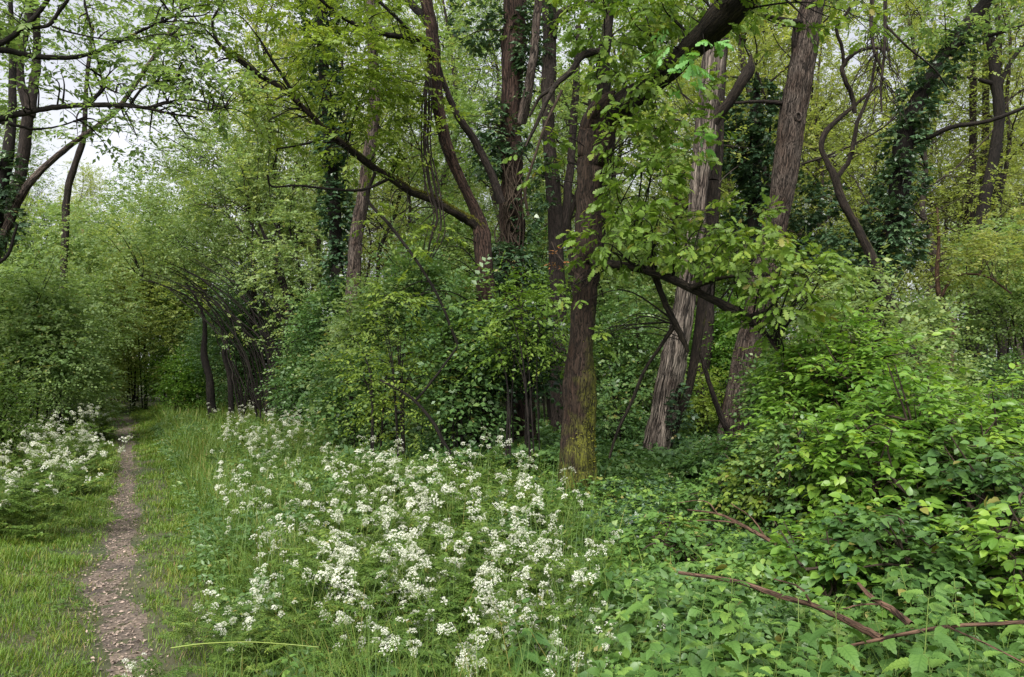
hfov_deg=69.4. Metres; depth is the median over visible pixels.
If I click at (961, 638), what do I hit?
nettle
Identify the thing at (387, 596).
cow parsley
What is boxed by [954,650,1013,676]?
nettle
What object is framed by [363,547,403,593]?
cow parsley
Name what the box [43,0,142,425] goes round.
thin dark tree
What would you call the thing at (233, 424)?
cow parsley
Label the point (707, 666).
nettle
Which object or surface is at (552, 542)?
cow parsley
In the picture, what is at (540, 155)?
woodland tree
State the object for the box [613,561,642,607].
nettle
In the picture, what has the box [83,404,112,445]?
cow parsley
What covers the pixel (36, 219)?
woodland tree
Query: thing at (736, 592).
nettle
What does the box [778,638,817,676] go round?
nettle
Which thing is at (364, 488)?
cow parsley
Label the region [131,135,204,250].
woodland tree
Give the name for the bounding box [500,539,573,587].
cow parsley
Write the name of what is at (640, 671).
nettle
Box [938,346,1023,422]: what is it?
hawthorn shrub
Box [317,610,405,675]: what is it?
cow parsley
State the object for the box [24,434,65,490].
cow parsley
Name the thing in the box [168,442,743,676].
grass stalks
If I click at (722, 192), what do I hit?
woodland tree
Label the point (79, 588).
lawn weeds
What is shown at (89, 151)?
sky
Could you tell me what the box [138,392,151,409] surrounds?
cow parsley
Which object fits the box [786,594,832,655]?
nettle
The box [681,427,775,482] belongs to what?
bramble bush
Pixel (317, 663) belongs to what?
nettle
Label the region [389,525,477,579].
cow parsley
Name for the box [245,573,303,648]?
cow parsley
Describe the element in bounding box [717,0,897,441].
leaning tree
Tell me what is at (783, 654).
nettle
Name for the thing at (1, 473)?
cow parsley
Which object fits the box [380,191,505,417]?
hazel shrub
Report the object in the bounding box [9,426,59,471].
cow parsley
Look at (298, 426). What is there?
cow parsley
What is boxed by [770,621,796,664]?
nettle
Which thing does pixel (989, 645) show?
fallen branch
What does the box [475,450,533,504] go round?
cow parsley
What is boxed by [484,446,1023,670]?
ivy ground cover
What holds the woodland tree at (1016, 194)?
on the ground at (128, 589)
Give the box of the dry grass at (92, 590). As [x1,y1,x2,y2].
[0,426,222,676]
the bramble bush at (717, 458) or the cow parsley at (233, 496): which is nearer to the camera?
the cow parsley at (233, 496)
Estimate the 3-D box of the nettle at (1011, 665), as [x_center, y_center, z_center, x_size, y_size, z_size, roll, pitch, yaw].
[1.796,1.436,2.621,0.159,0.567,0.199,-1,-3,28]
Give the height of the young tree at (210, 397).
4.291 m
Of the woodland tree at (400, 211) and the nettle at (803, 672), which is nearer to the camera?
the nettle at (803, 672)
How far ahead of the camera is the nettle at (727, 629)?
3.15 m
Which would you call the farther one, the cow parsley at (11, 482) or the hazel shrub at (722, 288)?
the hazel shrub at (722, 288)
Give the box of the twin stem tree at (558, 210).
[522,0,606,431]
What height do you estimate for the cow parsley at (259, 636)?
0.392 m
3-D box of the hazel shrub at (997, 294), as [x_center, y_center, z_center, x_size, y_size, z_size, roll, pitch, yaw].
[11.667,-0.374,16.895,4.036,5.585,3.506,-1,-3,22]
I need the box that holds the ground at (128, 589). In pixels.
[0,373,1013,676]
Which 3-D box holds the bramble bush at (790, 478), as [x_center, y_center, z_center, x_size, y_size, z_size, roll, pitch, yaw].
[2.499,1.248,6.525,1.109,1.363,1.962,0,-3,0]
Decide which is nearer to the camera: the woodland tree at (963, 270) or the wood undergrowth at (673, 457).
the wood undergrowth at (673, 457)
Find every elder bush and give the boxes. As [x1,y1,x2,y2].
[722,310,908,503]
[740,296,977,515]
[787,363,1019,542]
[884,376,1023,566]
[928,362,1023,470]
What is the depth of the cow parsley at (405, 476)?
7.80 m
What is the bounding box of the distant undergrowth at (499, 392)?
[14,276,1023,405]
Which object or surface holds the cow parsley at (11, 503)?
on the ground at (128, 589)
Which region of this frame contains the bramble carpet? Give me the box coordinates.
[557,536,1023,676]
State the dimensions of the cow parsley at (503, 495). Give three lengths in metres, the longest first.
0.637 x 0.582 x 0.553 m
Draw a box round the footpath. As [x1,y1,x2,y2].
[75,417,151,676]
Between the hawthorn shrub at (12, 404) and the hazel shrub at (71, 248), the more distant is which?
the hazel shrub at (71, 248)
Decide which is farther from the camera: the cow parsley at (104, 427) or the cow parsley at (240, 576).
the cow parsley at (104, 427)
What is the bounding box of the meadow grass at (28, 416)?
[0,403,63,463]
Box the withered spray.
[544,241,572,270]
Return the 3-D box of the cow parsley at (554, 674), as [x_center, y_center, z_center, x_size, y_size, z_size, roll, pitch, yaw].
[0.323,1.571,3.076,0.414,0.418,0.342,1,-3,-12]
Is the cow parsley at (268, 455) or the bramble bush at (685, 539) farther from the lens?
the cow parsley at (268, 455)
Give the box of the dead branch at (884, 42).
[841,0,946,153]
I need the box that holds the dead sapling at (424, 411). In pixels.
[380,345,461,471]
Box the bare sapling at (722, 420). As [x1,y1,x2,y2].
[699,354,733,443]
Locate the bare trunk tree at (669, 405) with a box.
[632,0,754,450]
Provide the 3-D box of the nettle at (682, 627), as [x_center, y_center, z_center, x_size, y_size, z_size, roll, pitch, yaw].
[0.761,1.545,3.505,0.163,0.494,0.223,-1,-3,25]
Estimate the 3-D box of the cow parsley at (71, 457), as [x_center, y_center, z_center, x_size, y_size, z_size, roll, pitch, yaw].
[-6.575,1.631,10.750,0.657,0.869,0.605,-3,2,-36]
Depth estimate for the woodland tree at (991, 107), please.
31.61 m
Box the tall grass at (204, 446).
[145,401,1023,676]
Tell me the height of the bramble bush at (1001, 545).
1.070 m
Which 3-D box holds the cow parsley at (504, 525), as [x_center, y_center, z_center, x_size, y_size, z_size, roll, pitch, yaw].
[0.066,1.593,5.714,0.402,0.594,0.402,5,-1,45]
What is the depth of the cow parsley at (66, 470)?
8.43 m
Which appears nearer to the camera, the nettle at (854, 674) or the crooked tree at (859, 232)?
the nettle at (854, 674)
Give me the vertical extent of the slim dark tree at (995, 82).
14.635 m
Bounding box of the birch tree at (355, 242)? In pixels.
[318,0,447,419]
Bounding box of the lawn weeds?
[0,455,270,676]
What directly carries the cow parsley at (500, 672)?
on the ground at (128, 589)
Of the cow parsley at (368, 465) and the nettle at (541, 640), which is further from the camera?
the cow parsley at (368, 465)
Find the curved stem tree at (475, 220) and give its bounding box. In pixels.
[146,0,504,445]
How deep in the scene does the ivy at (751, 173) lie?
17.78 m
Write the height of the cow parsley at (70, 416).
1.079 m
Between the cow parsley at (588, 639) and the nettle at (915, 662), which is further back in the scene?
the cow parsley at (588, 639)
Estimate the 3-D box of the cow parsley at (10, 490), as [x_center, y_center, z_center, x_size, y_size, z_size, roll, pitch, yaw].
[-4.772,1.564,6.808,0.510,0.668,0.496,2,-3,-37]
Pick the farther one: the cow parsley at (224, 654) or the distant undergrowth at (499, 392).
the distant undergrowth at (499, 392)
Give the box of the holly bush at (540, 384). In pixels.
[452,288,569,448]
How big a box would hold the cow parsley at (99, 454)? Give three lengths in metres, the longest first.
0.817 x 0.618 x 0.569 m
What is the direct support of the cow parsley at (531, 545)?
on the ground at (128, 589)
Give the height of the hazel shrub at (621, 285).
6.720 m
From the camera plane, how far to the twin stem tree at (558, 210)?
15.88 m
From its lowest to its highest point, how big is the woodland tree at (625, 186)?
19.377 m
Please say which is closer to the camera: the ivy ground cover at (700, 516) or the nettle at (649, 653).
the nettle at (649, 653)
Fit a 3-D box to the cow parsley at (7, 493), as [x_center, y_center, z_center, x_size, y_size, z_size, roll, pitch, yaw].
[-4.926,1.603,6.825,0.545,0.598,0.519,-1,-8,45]
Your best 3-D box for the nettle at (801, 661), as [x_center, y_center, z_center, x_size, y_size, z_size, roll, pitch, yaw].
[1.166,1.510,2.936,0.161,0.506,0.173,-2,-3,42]
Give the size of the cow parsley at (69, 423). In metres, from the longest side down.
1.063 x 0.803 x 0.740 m
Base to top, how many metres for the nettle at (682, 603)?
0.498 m
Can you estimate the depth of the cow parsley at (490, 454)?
9.80 m
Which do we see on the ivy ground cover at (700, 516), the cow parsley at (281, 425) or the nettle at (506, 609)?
the nettle at (506, 609)
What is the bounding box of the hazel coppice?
[28,94,358,423]
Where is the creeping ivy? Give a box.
[522,459,949,629]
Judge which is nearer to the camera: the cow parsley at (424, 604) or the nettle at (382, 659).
the nettle at (382, 659)
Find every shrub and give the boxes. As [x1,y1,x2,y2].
[0,236,117,440]
[0,245,51,400]
[0,355,63,476]
[2,271,134,436]
[3,194,153,405]
[3,249,155,420]
[53,332,128,423]
[70,161,217,403]
[70,198,214,411]
[72,300,136,411]
[73,332,153,406]
[102,276,217,400]
[128,338,205,405]
[133,186,247,404]
[142,344,219,413]
[171,256,332,409]
[254,340,337,422]
[269,270,374,423]
[280,332,445,454]
[294,265,433,442]
[307,314,474,466]
[340,217,473,439]
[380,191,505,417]
[382,254,557,452]
[405,380,530,453]
[441,251,612,470]
[464,220,604,425]
[539,193,695,421]
[551,373,652,448]
[560,273,699,439]
[640,195,797,407]
[665,283,772,424]
[682,362,728,439]
[724,336,807,448]
[763,239,966,422]
[774,202,934,343]
[842,281,1001,414]
[921,202,1023,401]
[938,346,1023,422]
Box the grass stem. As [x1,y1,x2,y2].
[171,641,317,648]
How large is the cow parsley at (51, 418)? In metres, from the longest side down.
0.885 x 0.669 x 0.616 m
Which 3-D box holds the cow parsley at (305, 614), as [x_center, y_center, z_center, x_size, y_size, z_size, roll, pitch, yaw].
[-1.144,1.521,4.026,0.487,0.583,0.475,3,-3,10]
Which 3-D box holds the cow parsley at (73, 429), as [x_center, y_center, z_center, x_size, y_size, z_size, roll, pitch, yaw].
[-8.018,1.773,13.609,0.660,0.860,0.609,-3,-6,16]
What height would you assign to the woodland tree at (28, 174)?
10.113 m
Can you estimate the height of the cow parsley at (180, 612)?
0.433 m
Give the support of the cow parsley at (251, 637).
on the ground at (128, 589)
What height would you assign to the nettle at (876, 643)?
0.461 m
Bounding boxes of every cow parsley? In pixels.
[0,440,61,500]
[0,443,21,476]
[0,449,54,516]
[0,451,51,502]
[0,452,9,475]
[0,459,55,518]
[0,466,19,526]
[0,471,25,538]
[0,472,19,530]
[0,483,47,529]
[0,484,17,516]
[0,484,31,530]
[0,492,20,521]
[1,462,74,537]
[1,473,29,524]
[2,424,34,475]
[2,466,44,513]
[5,424,41,464]
[5,458,81,538]
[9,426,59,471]
[10,453,39,484]
[11,431,40,471]
[20,414,77,479]
[21,436,58,477]
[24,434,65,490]
[25,436,91,508]
[32,406,67,440]
[33,412,76,450]
[33,415,52,449]
[36,421,82,469]
[38,436,132,527]
[39,431,70,457]
[39,439,82,490]
[42,408,78,436]
[42,453,64,491]
[43,452,79,495]
[45,418,95,467]
[46,400,71,438]
[51,437,77,469]
[52,443,97,493]
[52,459,85,495]
[53,397,88,436]
[54,398,82,434]
[56,420,90,462]
[56,449,103,490]
[57,438,101,496]
[60,412,93,452]
[62,428,96,464]
[68,423,107,467]
[69,403,103,445]
[71,438,99,468]
[75,412,107,441]
[75,438,99,474]
[76,429,114,462]
[78,403,119,439]
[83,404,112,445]
[84,405,112,436]
[90,409,114,438]
[113,653,155,676]
[121,392,136,410]
[122,655,189,676]
[126,401,140,418]
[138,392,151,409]
[157,581,231,656]
[176,588,226,648]
[184,576,269,676]
[193,608,261,676]
[194,602,276,675]
[202,420,238,470]
[206,408,231,421]
[209,579,272,641]
[213,468,284,528]
[214,601,290,676]
[215,510,255,556]
[218,462,267,509]
[218,490,259,531]
[219,534,282,590]
[220,409,248,440]
[222,594,277,662]
[225,427,266,471]
[229,405,251,429]
[234,423,257,459]
[235,429,284,468]
[236,455,300,496]
[241,400,263,419]
[241,426,270,454]
[242,437,288,474]
[245,563,301,626]
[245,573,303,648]
[247,460,277,485]
[250,486,306,512]
[251,438,286,457]
[252,526,308,560]
[253,519,310,573]
[257,462,313,507]
[258,415,299,452]
[260,424,292,458]
[260,520,355,587]
[260,560,343,669]
[262,410,293,439]
[267,409,294,430]
[268,516,370,581]
[271,601,326,661]
[272,424,304,445]
[275,513,362,599]
[276,576,334,628]
[277,536,387,625]
[281,480,349,512]
[287,407,318,442]
[287,498,381,621]
[287,546,384,607]
[290,429,324,457]
[292,409,326,444]
[296,443,351,481]
[299,520,367,546]
[300,556,371,622]
[301,566,397,668]
[302,459,360,511]
[303,509,340,538]
[306,598,379,672]
[311,545,399,635]
[314,488,379,538]
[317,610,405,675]
[318,445,356,476]
[319,624,408,676]
[320,484,371,535]
[322,449,378,479]
[322,482,377,513]
[322,485,396,562]
[324,533,445,621]
[325,463,388,508]
[328,509,392,538]
[328,590,395,654]
[329,529,415,618]
[331,581,432,668]
[333,435,375,456]
[333,559,427,636]
[335,611,411,664]
[339,466,431,542]
[339,503,392,534]
[339,548,413,652]
[344,451,384,486]
[345,449,387,487]
[349,465,370,485]
[351,449,409,526]
[351,628,436,676]
[355,508,429,582]
[357,552,447,610]
[358,456,401,494]
[360,459,395,496]
[360,534,435,611]
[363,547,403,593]
[364,617,420,669]
[367,451,412,493]
[367,466,429,510]
[370,543,487,625]
[371,457,416,501]
[374,505,437,537]
[379,438,427,482]
[379,461,429,521]
[379,540,462,635]
[380,540,448,598]
[380,612,500,676]
[381,577,476,665]
[383,445,422,464]
[385,504,435,530]
[387,498,486,562]
[388,517,434,543]
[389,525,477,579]
[392,567,493,651]
[395,514,433,549]
[398,526,491,607]
[399,571,523,672]
[400,587,461,626]
[402,482,488,560]
[409,492,446,527]
[412,529,477,600]
[414,478,459,523]
[419,447,494,520]
[420,555,487,601]
[424,454,490,523]
[424,489,488,549]
[426,596,536,676]
[430,533,505,608]
[432,474,471,512]
[435,451,493,492]
[436,498,520,585]
[436,629,516,671]
[439,560,512,615]
[441,469,511,524]
[441,506,500,574]
[441,603,521,676]
[442,501,505,561]
[452,530,537,594]
[453,426,503,471]
[453,487,489,523]
[453,633,507,676]
[454,462,500,502]
[454,589,543,650]
[457,550,503,610]
[461,442,508,492]
[464,530,532,605]
[467,435,514,469]
[467,562,530,617]
[471,541,549,616]
[473,568,564,641]
[473,601,549,674]
[474,527,551,572]
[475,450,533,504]
[477,504,547,563]
[478,583,552,649]
[479,555,581,636]
[482,473,534,501]
[485,484,577,594]
[487,464,564,538]
[490,531,551,571]
[491,549,573,618]
[493,538,569,594]
[494,488,543,509]
[496,450,537,488]
[496,566,587,658]
[497,507,551,555]
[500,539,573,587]
[504,557,558,605]
[507,671,526,676]
[511,616,593,663]
[513,538,610,608]
[518,563,599,620]
[519,607,607,664]
[520,617,573,675]
[528,510,581,556]
[529,566,584,605]
[531,489,588,554]
[538,546,577,586]
[539,515,579,557]
[542,466,597,538]
[544,663,614,676]
[549,621,615,676]
[555,640,584,675]
[556,530,623,572]
[565,591,606,637]
[622,620,685,652]
[631,621,665,656]
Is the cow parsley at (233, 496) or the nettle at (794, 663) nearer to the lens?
the nettle at (794, 663)
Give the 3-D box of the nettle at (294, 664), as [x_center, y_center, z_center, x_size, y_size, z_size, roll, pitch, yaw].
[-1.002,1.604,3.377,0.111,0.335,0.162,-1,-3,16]
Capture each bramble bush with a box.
[607,505,745,566]
[667,457,792,529]
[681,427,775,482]
[694,449,813,527]
[719,402,858,545]
[745,509,898,633]
[765,400,963,571]
[777,486,1023,649]
[878,424,1023,601]
[917,489,1023,637]
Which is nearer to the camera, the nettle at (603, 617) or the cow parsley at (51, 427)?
the nettle at (603, 617)
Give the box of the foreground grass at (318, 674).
[117,626,1022,676]
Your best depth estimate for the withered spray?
9.29 m
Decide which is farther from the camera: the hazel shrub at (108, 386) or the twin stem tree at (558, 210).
the hazel shrub at (108, 386)
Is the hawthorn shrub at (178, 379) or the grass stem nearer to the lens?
the grass stem
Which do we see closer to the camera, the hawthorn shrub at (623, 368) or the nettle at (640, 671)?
the nettle at (640, 671)
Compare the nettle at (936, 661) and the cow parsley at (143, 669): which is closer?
the nettle at (936, 661)
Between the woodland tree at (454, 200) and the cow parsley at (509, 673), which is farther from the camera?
the woodland tree at (454, 200)
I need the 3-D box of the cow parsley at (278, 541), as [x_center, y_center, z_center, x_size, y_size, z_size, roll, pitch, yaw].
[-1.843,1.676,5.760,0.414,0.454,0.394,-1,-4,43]
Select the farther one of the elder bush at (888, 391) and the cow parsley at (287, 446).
the cow parsley at (287, 446)
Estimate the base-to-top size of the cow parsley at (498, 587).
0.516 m
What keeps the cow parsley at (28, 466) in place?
on the ground at (128, 589)
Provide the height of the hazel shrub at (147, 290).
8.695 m
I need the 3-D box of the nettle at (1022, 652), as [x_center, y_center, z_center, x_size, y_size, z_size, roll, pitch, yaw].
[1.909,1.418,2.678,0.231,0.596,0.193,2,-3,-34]
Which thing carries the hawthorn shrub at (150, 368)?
on the ground at (128, 589)
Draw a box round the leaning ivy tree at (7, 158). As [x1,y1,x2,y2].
[0,0,41,256]
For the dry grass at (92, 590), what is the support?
on the ground at (128, 589)
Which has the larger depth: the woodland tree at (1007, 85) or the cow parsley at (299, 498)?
the woodland tree at (1007, 85)
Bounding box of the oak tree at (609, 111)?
[501,0,889,503]
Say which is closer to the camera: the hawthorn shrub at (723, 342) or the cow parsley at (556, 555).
the cow parsley at (556, 555)
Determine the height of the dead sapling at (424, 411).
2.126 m
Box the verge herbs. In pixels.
[145,410,901,676]
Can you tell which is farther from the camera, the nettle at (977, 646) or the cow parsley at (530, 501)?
the cow parsley at (530, 501)
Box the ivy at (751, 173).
[719,72,857,399]
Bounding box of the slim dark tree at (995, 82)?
[919,0,1023,401]
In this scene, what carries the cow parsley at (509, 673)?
on the ground at (128, 589)
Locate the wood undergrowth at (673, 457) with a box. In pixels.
[308,403,778,487]
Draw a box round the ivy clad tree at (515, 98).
[438,0,563,442]
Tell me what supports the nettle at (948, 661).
on the ground at (128, 589)
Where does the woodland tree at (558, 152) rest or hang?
on the ground at (128, 589)
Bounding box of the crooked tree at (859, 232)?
[816,0,940,415]
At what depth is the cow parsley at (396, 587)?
4.25 m
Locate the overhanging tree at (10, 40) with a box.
[0,0,277,263]
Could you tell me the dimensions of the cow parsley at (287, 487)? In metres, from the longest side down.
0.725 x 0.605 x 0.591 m
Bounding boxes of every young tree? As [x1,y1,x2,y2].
[186,282,216,420]
[205,300,234,418]
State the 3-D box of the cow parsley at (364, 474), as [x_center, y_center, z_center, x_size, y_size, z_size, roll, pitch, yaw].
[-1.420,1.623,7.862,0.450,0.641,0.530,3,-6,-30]
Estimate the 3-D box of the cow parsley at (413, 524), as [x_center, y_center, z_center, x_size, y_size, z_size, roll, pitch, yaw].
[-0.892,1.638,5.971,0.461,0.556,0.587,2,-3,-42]
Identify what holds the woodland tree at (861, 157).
on the ground at (128, 589)
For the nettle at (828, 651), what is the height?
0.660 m
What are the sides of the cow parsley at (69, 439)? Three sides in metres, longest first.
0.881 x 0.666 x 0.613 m
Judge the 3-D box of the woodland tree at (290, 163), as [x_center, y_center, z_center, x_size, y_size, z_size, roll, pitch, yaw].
[-10.603,-5.391,32.270,11.456,17.099,7.898,-2,-3,36]
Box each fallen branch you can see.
[678,500,775,544]
[678,571,883,641]
[836,620,1023,648]
[843,582,913,628]
[946,625,1023,663]
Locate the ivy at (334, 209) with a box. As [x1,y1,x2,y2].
[276,0,380,409]
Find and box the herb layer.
[179,437,581,676]
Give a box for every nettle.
[279,654,308,676]
[302,646,321,676]
[310,651,324,676]
[339,639,358,676]
[373,648,396,676]
[381,667,399,676]
[495,602,531,651]
[502,622,541,676]
[508,597,550,669]
[510,620,542,671]
[536,661,555,676]
[589,560,623,620]
[592,555,623,609]
[594,616,612,637]
[597,609,634,660]
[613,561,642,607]
[614,580,670,652]
[615,574,655,655]
[617,669,628,675]
[620,657,649,676]
[621,667,645,676]
[625,669,658,676]
[629,650,675,669]
[636,653,678,670]
[642,582,687,643]
[644,643,688,676]
[653,642,676,671]
[654,584,683,624]
[657,620,701,676]
[657,665,692,676]
[659,613,684,642]
[677,593,699,622]
[681,607,738,676]
[682,581,723,638]
[694,592,706,617]
[701,582,741,637]
[703,598,754,672]
[711,569,750,628]
[714,573,740,606]
[719,611,767,674]
[721,649,772,676]
[725,578,745,605]
[730,564,751,603]
[747,646,779,676]
[754,650,793,676]
[760,622,796,676]
[765,653,786,675]
[769,592,827,671]
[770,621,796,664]
[773,667,804,676]
[775,643,803,676]
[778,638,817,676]
[785,649,807,667]
[785,669,809,676]
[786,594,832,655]
[791,656,819,676]
[796,638,851,676]
[801,617,831,639]
[808,594,866,676]
[826,605,856,655]
[829,622,847,662]
[833,634,866,671]
[841,667,866,676]
[849,600,876,660]
[849,672,861,676]
[850,599,883,669]
[853,597,911,676]
[855,622,899,660]
[859,613,891,663]
[867,586,897,632]
[878,573,925,657]
[881,564,938,646]
[882,589,961,676]
[891,604,919,648]
[895,642,926,676]
[904,631,931,672]
[905,579,952,655]
[906,647,951,676]
[909,607,941,671]
[920,611,976,676]
[920,615,955,676]
[923,571,988,676]
[927,615,987,676]
[937,650,953,676]
[937,664,958,676]
[939,584,967,643]
[940,665,963,676]
[943,645,992,676]
[949,593,1009,676]
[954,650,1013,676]
[983,594,1023,675]
[995,639,1023,670]
[996,661,1022,676]
[1015,644,1023,676]
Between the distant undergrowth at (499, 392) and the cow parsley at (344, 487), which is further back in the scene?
the distant undergrowth at (499, 392)
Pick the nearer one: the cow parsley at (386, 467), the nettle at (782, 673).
the nettle at (782, 673)
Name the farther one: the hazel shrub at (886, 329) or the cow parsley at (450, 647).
the hazel shrub at (886, 329)
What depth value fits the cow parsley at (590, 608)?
3.94 m
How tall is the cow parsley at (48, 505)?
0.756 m
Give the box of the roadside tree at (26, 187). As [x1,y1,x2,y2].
[0,0,230,258]
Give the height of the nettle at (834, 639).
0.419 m
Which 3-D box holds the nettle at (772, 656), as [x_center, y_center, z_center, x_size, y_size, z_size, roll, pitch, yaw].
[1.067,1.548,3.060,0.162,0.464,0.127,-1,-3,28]
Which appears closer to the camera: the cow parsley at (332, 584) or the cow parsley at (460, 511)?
the cow parsley at (332, 584)
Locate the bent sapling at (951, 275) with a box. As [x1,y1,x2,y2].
[896,206,1023,405]
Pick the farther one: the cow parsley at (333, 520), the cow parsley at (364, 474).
the cow parsley at (364, 474)
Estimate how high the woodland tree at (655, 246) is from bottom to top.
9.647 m
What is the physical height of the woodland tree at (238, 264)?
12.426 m
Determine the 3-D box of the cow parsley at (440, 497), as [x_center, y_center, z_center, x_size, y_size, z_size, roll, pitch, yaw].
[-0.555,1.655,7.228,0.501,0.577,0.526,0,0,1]
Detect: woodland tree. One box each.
[0,8,53,240]
[0,87,78,304]
[0,93,100,404]
[7,179,80,290]
[18,157,118,258]
[32,189,106,257]
[42,163,120,256]
[93,0,495,332]
[106,0,499,414]
[123,0,364,411]
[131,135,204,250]
[146,22,415,285]
[169,168,308,389]
[191,66,312,282]
[192,134,300,302]
[203,42,411,295]
[217,78,407,391]
[293,241,327,338]
[295,6,522,284]
[296,108,421,314]
[304,116,414,310]
[308,86,464,327]
[337,0,492,337]
[344,0,546,271]
[345,0,572,406]
[346,156,409,384]
[348,0,653,405]
[363,128,490,326]
[364,178,447,318]
[368,149,464,280]
[374,139,467,397]
[379,83,570,375]
[392,130,492,270]
[444,0,750,335]
[452,179,501,290]
[464,65,574,393]
[481,25,634,262]
[523,0,729,216]
[523,48,672,278]
[523,179,598,404]
[525,83,671,279]
[535,0,970,363]
[535,156,643,398]
[565,166,664,368]
[584,0,818,333]
[606,185,677,375]
[609,86,744,373]
[614,141,656,296]
[616,0,871,333]
[617,45,762,381]
[627,58,778,296]
[630,3,855,366]
[642,146,691,318]
[651,111,804,330]
[674,9,900,364]
[686,14,868,353]
[691,0,997,328]
[722,0,1023,343]
[745,0,1023,373]
[773,43,919,294]
[781,109,894,342]
[787,0,1011,303]
[791,101,851,294]
[794,0,1023,335]
[797,71,954,299]
[807,0,1023,365]
[818,146,958,322]
[853,20,1023,394]
[853,138,964,394]
[888,0,1023,382]
[893,264,927,340]
[897,205,1016,358]
[911,0,1023,396]
[914,187,976,359]
[916,51,1023,398]
[919,0,1023,399]
[922,0,1023,271]
[924,64,1023,364]
[926,182,1014,364]
[951,75,1023,364]
[1002,111,1023,311]
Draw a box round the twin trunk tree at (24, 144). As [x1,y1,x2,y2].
[0,0,128,275]
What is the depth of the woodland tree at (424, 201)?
45.34 m
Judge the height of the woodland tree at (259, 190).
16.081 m
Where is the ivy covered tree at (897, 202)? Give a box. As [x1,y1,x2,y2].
[810,0,1023,341]
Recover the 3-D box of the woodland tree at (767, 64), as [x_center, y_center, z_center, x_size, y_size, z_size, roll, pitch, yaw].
[9.876,-6.056,26.479,8.266,17.792,9.803,-3,-5,14]
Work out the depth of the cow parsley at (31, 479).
7.60 m
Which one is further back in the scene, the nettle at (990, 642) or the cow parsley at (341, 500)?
the cow parsley at (341, 500)
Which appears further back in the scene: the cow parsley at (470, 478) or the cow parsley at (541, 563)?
the cow parsley at (470, 478)
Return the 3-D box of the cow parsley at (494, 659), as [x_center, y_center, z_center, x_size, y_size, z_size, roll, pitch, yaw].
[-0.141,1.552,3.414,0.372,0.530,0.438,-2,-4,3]
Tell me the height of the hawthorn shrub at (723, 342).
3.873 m
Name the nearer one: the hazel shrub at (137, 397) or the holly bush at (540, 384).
the holly bush at (540, 384)
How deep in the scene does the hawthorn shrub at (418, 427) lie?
11.14 m
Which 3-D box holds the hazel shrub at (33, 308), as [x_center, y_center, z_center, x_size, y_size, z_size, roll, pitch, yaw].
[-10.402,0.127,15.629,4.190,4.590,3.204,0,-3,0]
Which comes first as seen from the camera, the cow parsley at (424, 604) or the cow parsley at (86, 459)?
the cow parsley at (424, 604)
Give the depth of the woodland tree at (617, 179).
41.11 m
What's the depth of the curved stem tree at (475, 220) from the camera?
10.50 m
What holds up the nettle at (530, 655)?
on the ivy ground cover at (700, 516)
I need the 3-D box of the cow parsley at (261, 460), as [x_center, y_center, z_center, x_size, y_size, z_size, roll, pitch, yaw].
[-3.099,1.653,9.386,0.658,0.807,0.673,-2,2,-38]
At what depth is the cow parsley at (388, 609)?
4.18 m
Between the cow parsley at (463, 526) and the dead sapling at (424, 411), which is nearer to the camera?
the cow parsley at (463, 526)
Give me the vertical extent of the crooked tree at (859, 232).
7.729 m
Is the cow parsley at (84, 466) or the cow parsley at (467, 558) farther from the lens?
the cow parsley at (84, 466)
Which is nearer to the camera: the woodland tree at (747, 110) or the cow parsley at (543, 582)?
the cow parsley at (543, 582)
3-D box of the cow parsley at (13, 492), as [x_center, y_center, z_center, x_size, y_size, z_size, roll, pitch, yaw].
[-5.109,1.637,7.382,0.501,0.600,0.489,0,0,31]
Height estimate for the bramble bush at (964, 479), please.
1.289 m
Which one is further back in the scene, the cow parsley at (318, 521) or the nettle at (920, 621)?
the cow parsley at (318, 521)
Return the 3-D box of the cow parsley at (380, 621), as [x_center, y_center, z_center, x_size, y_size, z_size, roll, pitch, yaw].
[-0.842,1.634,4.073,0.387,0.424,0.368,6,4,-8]
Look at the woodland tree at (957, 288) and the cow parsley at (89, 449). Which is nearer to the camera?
the cow parsley at (89, 449)
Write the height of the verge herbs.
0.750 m
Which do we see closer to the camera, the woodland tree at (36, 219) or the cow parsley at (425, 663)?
the cow parsley at (425, 663)
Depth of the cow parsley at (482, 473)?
8.34 m
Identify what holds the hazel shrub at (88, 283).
on the ground at (128, 589)
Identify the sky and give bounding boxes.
[0,0,1023,371]
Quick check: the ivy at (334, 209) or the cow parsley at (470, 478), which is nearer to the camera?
the cow parsley at (470, 478)
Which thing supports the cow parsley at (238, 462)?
on the ground at (128, 589)
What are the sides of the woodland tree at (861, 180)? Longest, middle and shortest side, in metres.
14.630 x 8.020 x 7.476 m
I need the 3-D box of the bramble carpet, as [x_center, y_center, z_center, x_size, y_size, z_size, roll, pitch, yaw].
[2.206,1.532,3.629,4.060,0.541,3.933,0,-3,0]
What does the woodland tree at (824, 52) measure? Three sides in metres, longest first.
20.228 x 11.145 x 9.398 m
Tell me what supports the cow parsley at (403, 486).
on the ground at (128, 589)
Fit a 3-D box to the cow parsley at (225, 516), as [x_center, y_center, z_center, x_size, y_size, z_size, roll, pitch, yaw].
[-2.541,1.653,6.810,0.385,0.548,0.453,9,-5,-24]
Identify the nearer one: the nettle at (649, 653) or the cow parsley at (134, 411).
the nettle at (649, 653)
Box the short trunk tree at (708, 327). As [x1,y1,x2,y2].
[674,0,799,423]
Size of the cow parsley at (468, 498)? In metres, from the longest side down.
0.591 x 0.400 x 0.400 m
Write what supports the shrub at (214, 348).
on the ground at (128, 589)
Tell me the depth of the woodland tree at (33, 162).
35.96 m

